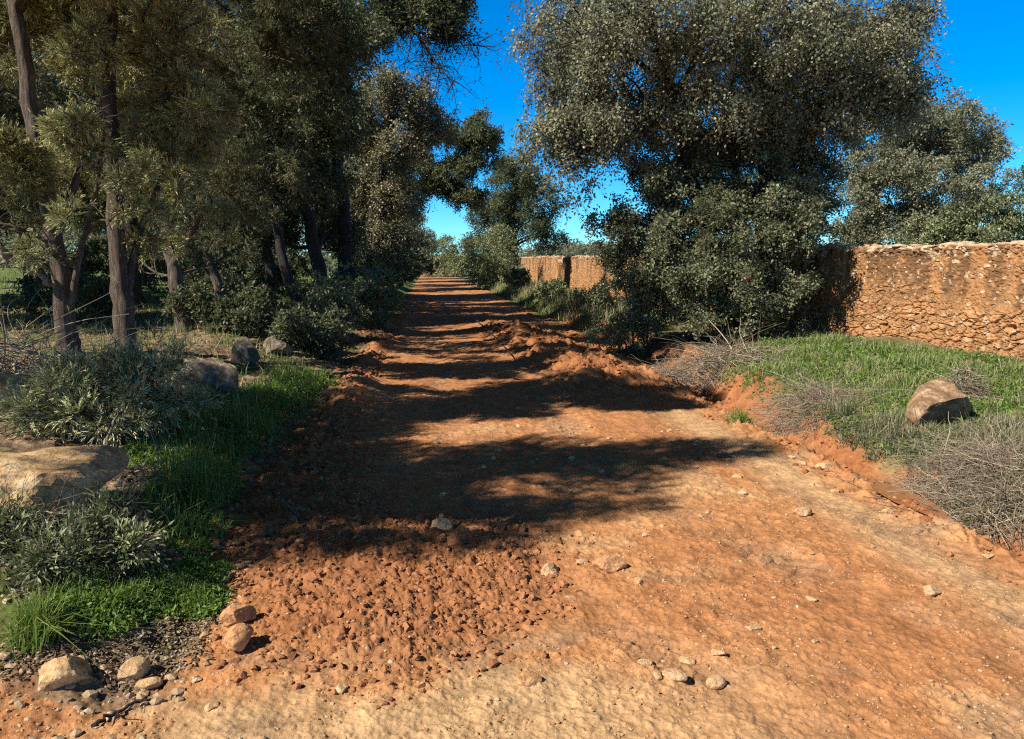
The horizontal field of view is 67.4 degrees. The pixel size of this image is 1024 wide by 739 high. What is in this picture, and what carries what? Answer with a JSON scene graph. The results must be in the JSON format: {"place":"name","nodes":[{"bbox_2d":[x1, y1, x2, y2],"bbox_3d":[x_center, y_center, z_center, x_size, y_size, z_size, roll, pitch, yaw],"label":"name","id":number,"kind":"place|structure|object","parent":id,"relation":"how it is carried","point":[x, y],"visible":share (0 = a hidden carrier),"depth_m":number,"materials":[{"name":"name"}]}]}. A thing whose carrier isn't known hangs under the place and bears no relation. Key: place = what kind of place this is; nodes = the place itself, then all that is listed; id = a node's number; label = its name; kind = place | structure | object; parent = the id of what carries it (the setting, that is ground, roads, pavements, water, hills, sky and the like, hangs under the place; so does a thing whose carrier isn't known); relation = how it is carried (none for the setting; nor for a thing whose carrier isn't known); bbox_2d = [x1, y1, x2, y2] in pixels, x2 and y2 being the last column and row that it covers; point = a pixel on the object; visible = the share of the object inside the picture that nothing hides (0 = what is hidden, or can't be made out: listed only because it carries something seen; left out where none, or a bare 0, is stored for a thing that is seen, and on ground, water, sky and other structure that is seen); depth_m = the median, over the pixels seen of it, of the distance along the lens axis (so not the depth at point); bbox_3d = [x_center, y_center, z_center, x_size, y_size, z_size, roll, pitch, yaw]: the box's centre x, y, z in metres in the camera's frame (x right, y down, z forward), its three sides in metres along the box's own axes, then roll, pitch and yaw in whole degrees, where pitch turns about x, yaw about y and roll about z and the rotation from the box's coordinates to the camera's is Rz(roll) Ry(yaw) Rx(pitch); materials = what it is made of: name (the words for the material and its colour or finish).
{"place":"outdoors","nodes":[
{"label":"outdoors","id":0,"kind":"place"},
{"bbox_2d":[0,270,333,307],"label":"grass","id":1,"kind":"structure","parent":0,"point":[12,279],"depth_m":29.54,"materials":[{"name":"green plant"}]},
{"bbox_2d":[0,278,1023,738],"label":"dirt road","id":2,"kind":"structure","parent":0,"point":[440,350],"depth_m":3.82,"materials":[{"name":"soil"}]},
{"bbox_2d":[91,698,150,727],"bbox_3d":[-1.388,1.236,2.755,0.095,0.074,0.215,8,11,43],"label":"stick","id":3,"kind":"object","parent":2,"relation":"on","point":[103,719],"visible":0.94,"depth_m":2.75,"materials":[{"name":"brown wood"}]},
{"bbox_2d":[222,622,253,651],"bbox_3d":[-1.145,1.124,3.203,0.119,0.118,0.127,-1,8,-6],"label":"stone","id":4,"kind":"object","parent":2,"relation":"on","point":[237,637],"visible":1,"depth_m":3.17,"materials":[{"name":"beige stone"}]},
{"bbox_2d":[221,398,543,680],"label":"loose soil","id":5,"kind":"structure","parent":2,"relation":"on","point":[448,639],"depth_m":3.88,"materials":[{"name":"brown soil"}]},
{"bbox_2d":[219,604,255,627],"bbox_3d":[-1.218,1.095,3.417,0.159,0.104,0.094,-5,9,-31],"label":"stone","id":6,"kind":"object","parent":5,"relation":"on","point":[232,614],"visible":0.94,"depth_m":3.39,"materials":[{"name":"beige stone"}]},
{"bbox_2d":[172,405,595,711],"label":"soil crumbs","id":7,"kind":"object","parent":2,"relation":"on","point":[406,626],"visible":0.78,"depth_m":3.78,"materials":[{"name":"brown soil"}]},
{"bbox_2d":[513,671,541,686],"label":"stone","id":8,"kind":"object","parent":2,"relation":"on","point":[526,678],"visible":0.99,"depth_m":2.95,"materials":[{"name":"beige stone"}]},
{"bbox_2d":[592,554,627,572],"bbox_3d":[0.516,1.029,4.042,0.187,0.101,0.097,-2,8,-17],"label":"stone","id":9,"kind":"object","parent":2,"relation":"on","point":[610,563],"visible":0.92,"depth_m":4.01,"materials":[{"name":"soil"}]},
{"bbox_2d":[662,668,687,681],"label":"stone","id":10,"kind":"object","parent":2,"relation":"on","point":[677,675],"visible":1,"depth_m":2.97,"materials":[{"name":"beige stone"}]},
{"bbox_2d":[717,406,768,424],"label":"grass tuft","id":11,"kind":"object","parent":2,"relation":"on","point":[735,417],"visible":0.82,"depth_m":7.72,"materials":[{"name":"green plant"}]},
{"bbox_2d":[870,483,948,519],"bbox_3d":[2.700,0.887,5.212,0.255,0.001,0.830,-1,8,-6],"label":"dirt patch","id":12,"kind":"object","parent":2,"relation":"on","point":[901,497],"visible":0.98,"depth_m":5.25,"materials":[{"name":"brown soil"}]},
{"bbox_2d":[0,251,1023,712],"bbox_3d":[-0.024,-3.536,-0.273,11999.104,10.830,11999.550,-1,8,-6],"label":"ground","id":13,"kind":"structure","parent":0,"point":[848,457],"depth_m":7.48,"materials":[{"name":"soil"}]},
{"bbox_2d":[0,372,45,422],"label":"boulder","id":14,"kind":"object","parent":13,"relation":"on","point":[4,376],"visible":0.22,"depth_m":5.80,"materials":[{"name":"beige stone"}]},
{"bbox_2d":[0,3,79,208],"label":"tree","id":15,"kind":"object","parent":13,"relation":"on","point":[43,95],"visible":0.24,"depth_m":13.47,"materials":[{"name":"green plant"}]},
{"bbox_2d":[0,33,98,300],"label":"tree","id":16,"kind":"object","parent":13,"relation":"on","point":[3,211],"visible":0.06,"depth_m":20.51,"materials":[{"name":"green plant"}]},
{"bbox_2d":[0,265,112,326],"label":"roadside bush","id":17,"kind":"object","parent":13,"relation":"on","point":[93,288],"visible":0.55,"depth_m":14.13,"materials":[{"name":"green plant"}]},
{"bbox_2d":[0,445,129,528],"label":"boulder","id":18,"kind":"object","parent":13,"relation":"on","point":[105,464],"visible":0.76,"depth_m":3.98,"materials":[{"name":"beige stone"}]},
{"bbox_2d":[20,236,109,289],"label":"roadside bush","id":19,"kind":"object","parent":13,"relation":"on","point":[96,264],"visible":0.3,"depth_m":25.05,"materials":[{"name":"green plant"}]},
{"bbox_2d":[37,655,95,691],"bbox_3d":[-1.707,1.176,2.929,0.218,0.176,0.152,-1,8,-6],"label":"stone","id":20,"kind":"object","parent":13,"relation":"on","point":[59,672],"visible":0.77,"depth_m":2.88,"materials":[{"name":"beige stone"}]},
{"bbox_2d":[0,572,152,659],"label":"grass tuft","id":21,"kind":"object","parent":13,"relation":"on","point":[38,629],"visible":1,"depth_m":3.06,"materials":[{"name":"green plant"}]},
{"bbox_2d":[0,462,169,640],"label":"dry bramble","id":22,"kind":"object","parent":13,"relation":"on","point":[54,519],"visible":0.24,"depth_m":3.72,"materials":[{"name":"plant"}]},
{"bbox_2d":[0,0,174,360],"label":"juniper tree","id":23,"kind":"object","parent":13,"relation":"on","point":[24,28],"visible":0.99,"depth_m":8.12,"materials":[{"name":"green plant"}]},
{"bbox_2d":[0,241,55,286],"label":"broken branch","id":24,"kind":"object","parent":23,"relation":"attached to","point":[8,258],"visible":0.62,"depth_m":8.27,"materials":[{"name":"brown wood"}]},
{"bbox_2d":[0,519,177,593],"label":"ground cover","id":25,"kind":"object","parent":13,"relation":"on","point":[112,561],"visible":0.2,"depth_m":3.54,"materials":[{"name":"green plant"}]},
{"bbox_2d":[0,465,196,599],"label":"bush","id":26,"kind":"object","parent":13,"relation":"on","point":[96,527],"visible":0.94,"depth_m":3.56,"materials":[{"name":"green plant"}]},
{"bbox_2d":[61,168,149,284],"bbox_3d":[-16.773,-7.577,33.338,6.263,8.252,6.895,-5,10,-33],"label":"tree","id":27,"kind":"object","parent":13,"relation":"on","point":[80,220],"visible":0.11,"depth_m":32.81,"materials":[{"name":"green plant"}]},
{"bbox_2d":[0,283,225,413],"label":"dry bramble","id":28,"kind":"object","parent":13,"relation":"on","point":[14,365],"visible":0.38,"depth_m":7.01,"materials":[{"name":"grey plant"}]},
{"bbox_2d":[0,316,231,447],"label":"bush","id":29,"kind":"object","parent":13,"relation":"on","point":[61,395],"visible":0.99,"depth_m":5.46,"materials":[{"name":"green plant"}]},
{"bbox_2d":[0,562,241,694],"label":"leaf litter","id":30,"kind":"object","parent":13,"relation":"on","point":[152,657],"visible":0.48,"depth_m":3.15,"materials":[{"name":"brown plant"}]},
{"bbox_2d":[9,550,238,647],"bbox_3d":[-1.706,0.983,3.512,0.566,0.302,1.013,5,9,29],"label":"grass","id":31,"kind":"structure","parent":13,"relation":"on","point":[183,573],"depth_m":3.46,"materials":[{"name":"green plant"}]},
{"bbox_2d":[117,656,149,681],"bbox_3d":[-1.487,1.180,3.021,0.105,0.101,0.096,-1,8,-6],"label":"stone","id":32,"kind":"object","parent":13,"relation":"on","point":[135,668],"visible":0.93,"depth_m":2.99,"materials":[{"name":"beige stone"}]},
{"bbox_2d":[0,504,267,738],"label":"gravel","id":33,"kind":"structure","parent":13,"relation":"on","point":[139,695],"depth_m":2.92,"materials":[{"name":"beige gravel"}]},
{"bbox_2d":[134,676,162,690],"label":"stone","id":34,"kind":"object","parent":13,"relation":"on","point":[149,683],"visible":1,"depth_m":2.94,"materials":[{"name":"beige stone"}]},
{"bbox_2d":[16,0,282,309],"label":"tree","id":35,"kind":"object","parent":13,"relation":"on","point":[137,296],"visible":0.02,"depth_m":16.60,"materials":[{"name":"green plant"}]},
{"bbox_2d":[45,0,259,353],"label":"juniper tree","id":36,"kind":"object","parent":13,"relation":"on","point":[158,39],"visible":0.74,"depth_m":9.13,"materials":[{"name":"green plant"}]},
{"bbox_2d":[103,431,222,489],"bbox_3d":[-2.399,0.629,4.944,0.957,0.483,0.810,5,9,31],"label":"dry bramble","id":37,"kind":"object","parent":13,"relation":"on","point":[131,470],"visible":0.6,"depth_m":4.87,"materials":[{"name":"plant"}]},
{"bbox_2d":[139,248,202,296],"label":"roadside bush","id":38,"kind":"object","parent":13,"relation":"on","point":[154,279],"visible":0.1,"depth_m":22.19,"materials":[{"name":"green plant"}]},
{"bbox_2d":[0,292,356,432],"bbox_3d":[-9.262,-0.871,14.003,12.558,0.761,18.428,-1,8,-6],"label":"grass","id":39,"kind":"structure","parent":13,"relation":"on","point":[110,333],"depth_m":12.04,"materials":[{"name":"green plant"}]},
{"bbox_2d":[0,296,356,432],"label":"dry grass","id":40,"kind":"structure","parent":13,"relation":"on","point":[42,321],"depth_m":12.52,"materials":[{"name":"plant"}]},
{"bbox_2d":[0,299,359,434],"bbox_3d":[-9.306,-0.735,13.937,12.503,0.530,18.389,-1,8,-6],"label":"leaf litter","id":41,"kind":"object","parent":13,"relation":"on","point":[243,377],"visible":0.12,"depth_m":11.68,"materials":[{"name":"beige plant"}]},
{"bbox_2d":[180,355,237,396],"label":"rock","id":42,"kind":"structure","parent":13,"relation":"on","point":[214,373],"depth_m":7.89,"materials":[{"name":"grey stone"}]},
{"bbox_2d":[139,449,279,527],"bbox_3d":[-1.979,0.695,4.762,1.075,0.438,0.968,3,9,21],"label":"grass tuft","id":43,"kind":"object","parent":13,"relation":"on","point":[206,487],"visible":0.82,"depth_m":4.78,"materials":[{"name":"green plant"}]},
{"bbox_2d":[89,0,341,312],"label":"juniper tree","id":44,"kind":"object","parent":13,"relation":"on","point":[215,277],"visible":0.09,"depth_m":17.31,"materials":[{"name":"green plant"}]},
{"bbox_2d":[99,352,340,557],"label":"grass","id":45,"kind":"structure","parent":13,"relation":"on","point":[235,411],"depth_m":5.84,"materials":[{"name":"green plant"}]},
{"bbox_2d":[89,0,352,332],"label":"juniper tree","id":46,"kind":"object","parent":13,"relation":"on","point":[231,172],"visible":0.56,"depth_m":12.04,"materials":[{"name":"green plant"}]},
{"bbox_2d":[160,271,284,339],"bbox_3d":[-4.752,-1.028,12.894,2.122,1.368,1.913,-1,8,-6],"label":"roadside bush","id":47,"kind":"object","parent":13,"relation":"on","point":[253,316],"visible":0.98,"depth_m":12.37,"materials":[{"name":"green plant"}]},
{"bbox_2d":[182,253,281,307],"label":"roadside bush","id":48,"kind":"object","parent":13,"relation":"on","point":[205,277],"visible":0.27,"depth_m":19.18,"materials":[{"name":"green plant"}]},
{"bbox_2d":[231,337,259,364],"bbox_3d":[-3.419,-0.223,9.902,0.319,0.396,0.317,3,9,23],"label":"tumbled stone","id":49,"kind":"object","parent":13,"relation":"on","point":[242,347],"visible":0.89,"depth_m":9.81,"materials":[{"name":"grey stone"}]},
{"bbox_2d":[224,378,300,413],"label":"grass tuft","id":50,"kind":"object","parent":13,"relation":"on","point":[252,396],"visible":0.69,"depth_m":7.52,"materials":[{"name":"green plant"}]},
{"bbox_2d":[153,316,402,564],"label":"soil crumbs","id":51,"kind":"object","parent":13,"relation":"on","point":[260,545],"visible":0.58,"depth_m":6.43,"materials":[{"name":"brown soil"}]},
{"bbox_2d":[263,335,295,355],"bbox_3d":[-3.420,-0.359,11.301,0.456,0.322,0.460,-1,8,-6],"label":"tumbled stone","id":52,"kind":"object","parent":13,"relation":"on","point":[279,344],"visible":0.73,"depth_m":11.15,"materials":[{"name":"grey stone"}]},
{"bbox_2d":[248,250,312,295],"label":"roadside bush","id":53,"kind":"object","parent":13,"relation":"on","point":[300,262],"visible":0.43,"depth_m":25.67,"materials":[{"name":"green plant"}]},
{"bbox_2d":[185,0,384,309],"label":"holm oak","id":54,"kind":"object","parent":13,"relation":"on","point":[340,19],"visible":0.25,"depth_m":14.56,"materials":[{"name":"green plant"}]},
{"bbox_2d":[234,74,379,299],"bbox_3d":[-7.135,-5.512,22.147,6.012,7.450,5.101,7,11,41],"label":"tree","id":55,"kind":"object","parent":13,"relation":"on","point":[270,268],"visible":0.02,"depth_m":22.33,"materials":[{"name":"green plant"}]},
{"bbox_2d":[213,0,402,285],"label":"holm oak","id":56,"kind":"object","parent":13,"relation":"on","point":[324,233],"visible":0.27,"depth_m":17.84,"materials":[{"name":"green plant"}]},
{"bbox_2d":[264,302,355,363],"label":"roadside bush","id":57,"kind":"object","parent":13,"relation":"on","point":[300,329],"visible":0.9,"depth_m":11.41,"materials":[{"name":"green plant"}]},
{"bbox_2d":[280,274,364,331],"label":"roadside bush","id":58,"kind":"object","parent":13,"relation":"on","point":[320,301],"visible":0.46,"depth_m":14.04,"materials":[{"name":"green plant"}]},
{"bbox_2d":[286,269,396,328],"bbox_3d":[-3.722,-1.473,16.907,2.196,1.565,2.300,-7,11,-41],"label":"roadside bush","id":59,"kind":"object","parent":13,"relation":"on","point":[371,293],"visible":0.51,"depth_m":16.63,"materials":[{"name":"green plant"}]},
{"bbox_2d":[294,119,417,272],"bbox_3d":[-6.346,-6.727,30.745,5.152,7.525,6.072,1,8,5],"label":"tree","id":60,"kind":"object","parent":13,"relation":"on","point":[361,166],"visible":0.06,"depth_m":29.09,"materials":[{"name":"green plant"}]},
{"bbox_2d":[329,248,406,303],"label":"roadside bush","id":61,"kind":"object","parent":13,"relation":"on","point":[396,265],"visible":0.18,"depth_m":23.59,"materials":[{"name":"green plant"}]},
{"bbox_2d":[329,259,407,316],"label":"roadside bush","id":62,"kind":"object","parent":13,"relation":"on","point":[363,271],"visible":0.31,"depth_m":19.99,"materials":[{"name":"green plant"}]},
{"bbox_2d":[338,243,425,289],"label":"roadside bush","id":63,"kind":"object","parent":13,"relation":"on","point":[406,277],"visible":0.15,"depth_m":28.83,"materials":[{"name":"green plant"}]},
{"bbox_2d":[321,52,465,272],"bbox_3d":[-4.300,-6.378,26.291,5.437,8.307,3.572,3,9,20],"label":"thin oak","id":64,"kind":"object","parent":13,"relation":"on","point":[387,186],"visible":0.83,"depth_m":25.73,"materials":[{"name":"green plant"}]},
{"bbox_2d":[355,234,439,286],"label":"roadside bush","id":65,"kind":"object","parent":13,"relation":"on","point":[429,270],"visible":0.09,"depth_m":34.56,"materials":[{"name":"green plant"}]},
{"bbox_2d":[315,0,511,288],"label":"holm oak","id":66,"kind":"object","parent":13,"relation":"on","point":[442,21],"visible":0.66,"depth_m":18.21,"materials":[{"name":"green plant"}]},
{"bbox_2d":[414,217,440,256],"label":"oak","id":67,"kind":"object","parent":13,"relation":"on","point":[431,235],"visible":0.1,"depth_m":68.73,"materials":[{"name":"green plant"}]},
{"bbox_2d":[421,227,481,277],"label":"bush","id":68,"kind":"object","parent":13,"relation":"on","point":[445,256],"visible":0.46,"depth_m":79.64,"materials":[{"name":"green plant"}]},
{"bbox_2d":[395,103,511,231],"bbox_3d":[-3.623,-7.614,34.991,7.209,8.435,3.071,1,8,6],"label":"arching oak","id":69,"kind":"object","parent":13,"relation":"on","point":[479,136],"visible":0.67,"depth_m":34.36,"materials":[{"name":"green plant"}]},
{"bbox_2d":[0,217,951,271],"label":"woods","id":70,"kind":"object","parent":13,"relation":"on","point":[4,238],"visible":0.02,"depth_m":83.88,"materials":[{"name":"green wood"}]},
{"bbox_2d":[460,222,527,289],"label":"pale bush","id":71,"kind":"object","parent":13,"relation":"on","point":[483,278],"visible":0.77,"depth_m":45.46,"materials":[{"name":"green plant"}]},
{"bbox_2d":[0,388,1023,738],"bbox_3d":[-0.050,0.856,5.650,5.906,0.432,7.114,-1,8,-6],"label":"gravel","id":72,"kind":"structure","parent":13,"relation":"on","point":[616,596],"depth_m":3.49,"materials":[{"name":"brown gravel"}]},
{"bbox_2d":[458,147,571,265],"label":"oak","id":73,"kind":"object","parent":13,"relation":"on","point":[503,207],"visible":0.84,"depth_m":59.23,"materials":[{"name":"green plant"}]},
{"bbox_2d":[500,265,531,288],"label":"verge bush","id":74,"kind":"object","parent":13,"relation":"on","point":[520,277],"visible":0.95,"depth_m":37.79,"materials":[{"name":"green plant"}]},
{"bbox_2d":[519,255,565,282],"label":"earth wall","id":75,"kind":"structure","parent":13,"relation":"on","point":[543,268],"depth_m":46.69,"materials":[{"name":"soil"}]},
{"bbox_2d":[532,275,568,300],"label":"verge bush","id":76,"kind":"object","parent":13,"relation":"on","point":[557,286],"visible":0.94,"depth_m":26.81,"materials":[{"name":"green plant"}]},
{"bbox_2d":[518,239,584,262],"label":"treetop","id":77,"kind":"object","parent":13,"relation":"on","point":[533,253],"visible":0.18,"depth_m":93.30,"materials":[{"name":"green plant"}]},
{"bbox_2d":[481,281,666,337],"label":"grass","id":78,"kind":"structure","parent":13,"relation":"on","point":[532,296],"depth_m":25.06,"materials":[{"name":"green plant"}]},
{"bbox_2d":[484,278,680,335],"bbox_3d":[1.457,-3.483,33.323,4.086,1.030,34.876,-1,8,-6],"label":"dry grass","id":79,"kind":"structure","parent":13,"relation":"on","point":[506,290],"depth_m":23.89,"materials":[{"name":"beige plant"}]},
{"bbox_2d":[557,281,616,315],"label":"verge bush","id":80,"kind":"object","parent":13,"relation":"on","point":[572,302],"visible":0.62,"depth_m":20.68,"materials":[{"name":"green plant"}]},
{"bbox_2d":[581,235,721,358],"bbox_3d":[2.477,-1.264,13.550,2.724,2.568,2.072,-1,8,-6],"label":"green bush","id":81,"kind":"object","parent":13,"relation":"on","point":[632,319],"visible":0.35,"depth_m":13.02,"materials":[{"name":"green plant"}]},
{"bbox_2d":[616,342,718,380],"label":"dry bramble","id":82,"kind":"object","parent":13,"relation":"on","point":[661,367],"visible":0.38,"depth_m":11.52,"materials":[{"name":"plant"}]},
{"bbox_2d":[638,335,796,397],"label":"leaf litter","id":83,"kind":"object","parent":13,"relation":"on","point":[705,339],"visible":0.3,"depth_m":12.13,"materials":[{"name":"brown plant"}]},
{"bbox_2d":[578,108,859,344],"bbox_3d":[3.592,-2.459,12.892,5.049,4.314,3.443,-1,8,-6],"label":"oak thicket","id":84,"kind":"object","parent":13,"relation":"on","point":[693,270],"visible":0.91,"depth_m":12.34,"materials":[{"name":"green plant"}]},
{"bbox_2d":[499,0,961,339],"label":"holm oak","id":85,"kind":"object","parent":13,"relation":"on","point":[592,114],"visible":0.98,"depth_m":11.95,"materials":[{"name":"green plant"}]},
{"bbox_2d":[649,317,842,398],"bbox_3d":[3.016,-0.281,10.602,3.342,1.214,2.701,3,9,22],"label":"dry bramble","id":86,"kind":"object","parent":13,"relation":"on","point":[712,359],"visible":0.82,"depth_m":10.55,"materials":[{"name":"grey plant"}]},
{"bbox_2d":[484,322,1023,584],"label":"soil crumbs","id":87,"kind":"object","parent":13,"relation":"on","point":[929,517],"visible":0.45,"depth_m":9.36,"materials":[{"name":"orange soil"}]},
{"bbox_2d":[561,240,1023,358],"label":"earth wall","id":88,"kind":"structure","parent":13,"relation":"on","point":[965,295],"depth_m":11.03,"materials":[{"name":"stone"}]},
{"bbox_2d":[700,357,915,443],"bbox_3d":[3.093,0.256,8.010,2.337,0.884,2.299,2,8,13],"label":"dry bramble","id":89,"kind":"object","parent":13,"relation":"on","point":[812,395],"visible":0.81,"depth_m":7.95,"materials":[{"name":"grey plant"}]},
{"bbox_2d":[704,328,1023,461],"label":"grass","id":90,"kind":"structure","parent":13,"relation":"on","point":[873,365],"depth_m":9.00,"materials":[{"name":"green plant"}]},
{"bbox_2d":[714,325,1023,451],"bbox_3d":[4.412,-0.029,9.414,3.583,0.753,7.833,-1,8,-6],"label":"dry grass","id":91,"kind":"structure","parent":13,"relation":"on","point":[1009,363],"depth_m":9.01,"materials":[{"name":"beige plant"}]},
{"bbox_2d":[784,385,1023,539],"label":"grass","id":92,"kind":"structure","parent":13,"relation":"on","point":[898,423],"depth_m":6.47,"materials":[{"name":"green plant"}]},
{"bbox_2d":[806,394,1023,551],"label":"dry bramble","id":93,"kind":"object","parent":13,"relation":"on","point":[985,455],"visible":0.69,"depth_m":5.44,"materials":[{"name":"grey plant"}]},
{"bbox_2d":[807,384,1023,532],"bbox_3d":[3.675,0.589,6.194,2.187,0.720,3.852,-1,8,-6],"label":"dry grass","id":94,"kind":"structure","parent":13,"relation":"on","point":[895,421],"depth_m":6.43,"materials":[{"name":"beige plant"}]},
{"bbox_2d":[823,86,1023,245],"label":"round oak","id":95,"kind":"object","parent":13,"relation":"on","point":[953,147],"visible":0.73,"depth_m":21.16,"materials":[{"name":"green plant"}]},
{"bbox_2d":[850,439,1023,549],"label":"dry bramble","id":96,"kind":"object","parent":13,"relation":"on","point":[976,511],"visible":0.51,"depth_m":5.10,"materials":[{"name":"plant"}]},
{"bbox_2d":[906,378,972,426],"bbox_3d":[3.833,0.347,6.905,0.825,0.478,0.468,-4,9,-27],"label":"boulder","id":97,"kind":"object","parent":13,"relation":"on","point":[938,399],"visible":0.83,"depth_m":6.72,"materials":[{"name":"brown stone"}]},
{"bbox_2d":[892,189,1023,245],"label":"scrub hedge","id":98,"kind":"object","parent":13,"relation":"on","point":[1002,222],"visible":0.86,"depth_m":19.73,"materials":[{"name":"green plant"}]},
{"bbox_2d":[899,356,1022,407],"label":"dry bramble","id":99,"kind":"object","parent":13,"relation":"on","point":[969,383],"visible":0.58,"depth_m":7.56,"materials":[{"name":"grey plant"}]},
{"bbox_2d":[1001,162,1023,209],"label":"distant oak","id":100,"kind":"object","parent":13,"relation":"on","point":[1019,184],"visible":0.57,"depth_m":41.31,"materials":[{"name":"green plant"}]},
{"bbox_2d":[7,0,1023,255],"label":"sky","id":101,"kind":"structure","parent":0,"point":[987,36],"materials":[{"name":"blue"}]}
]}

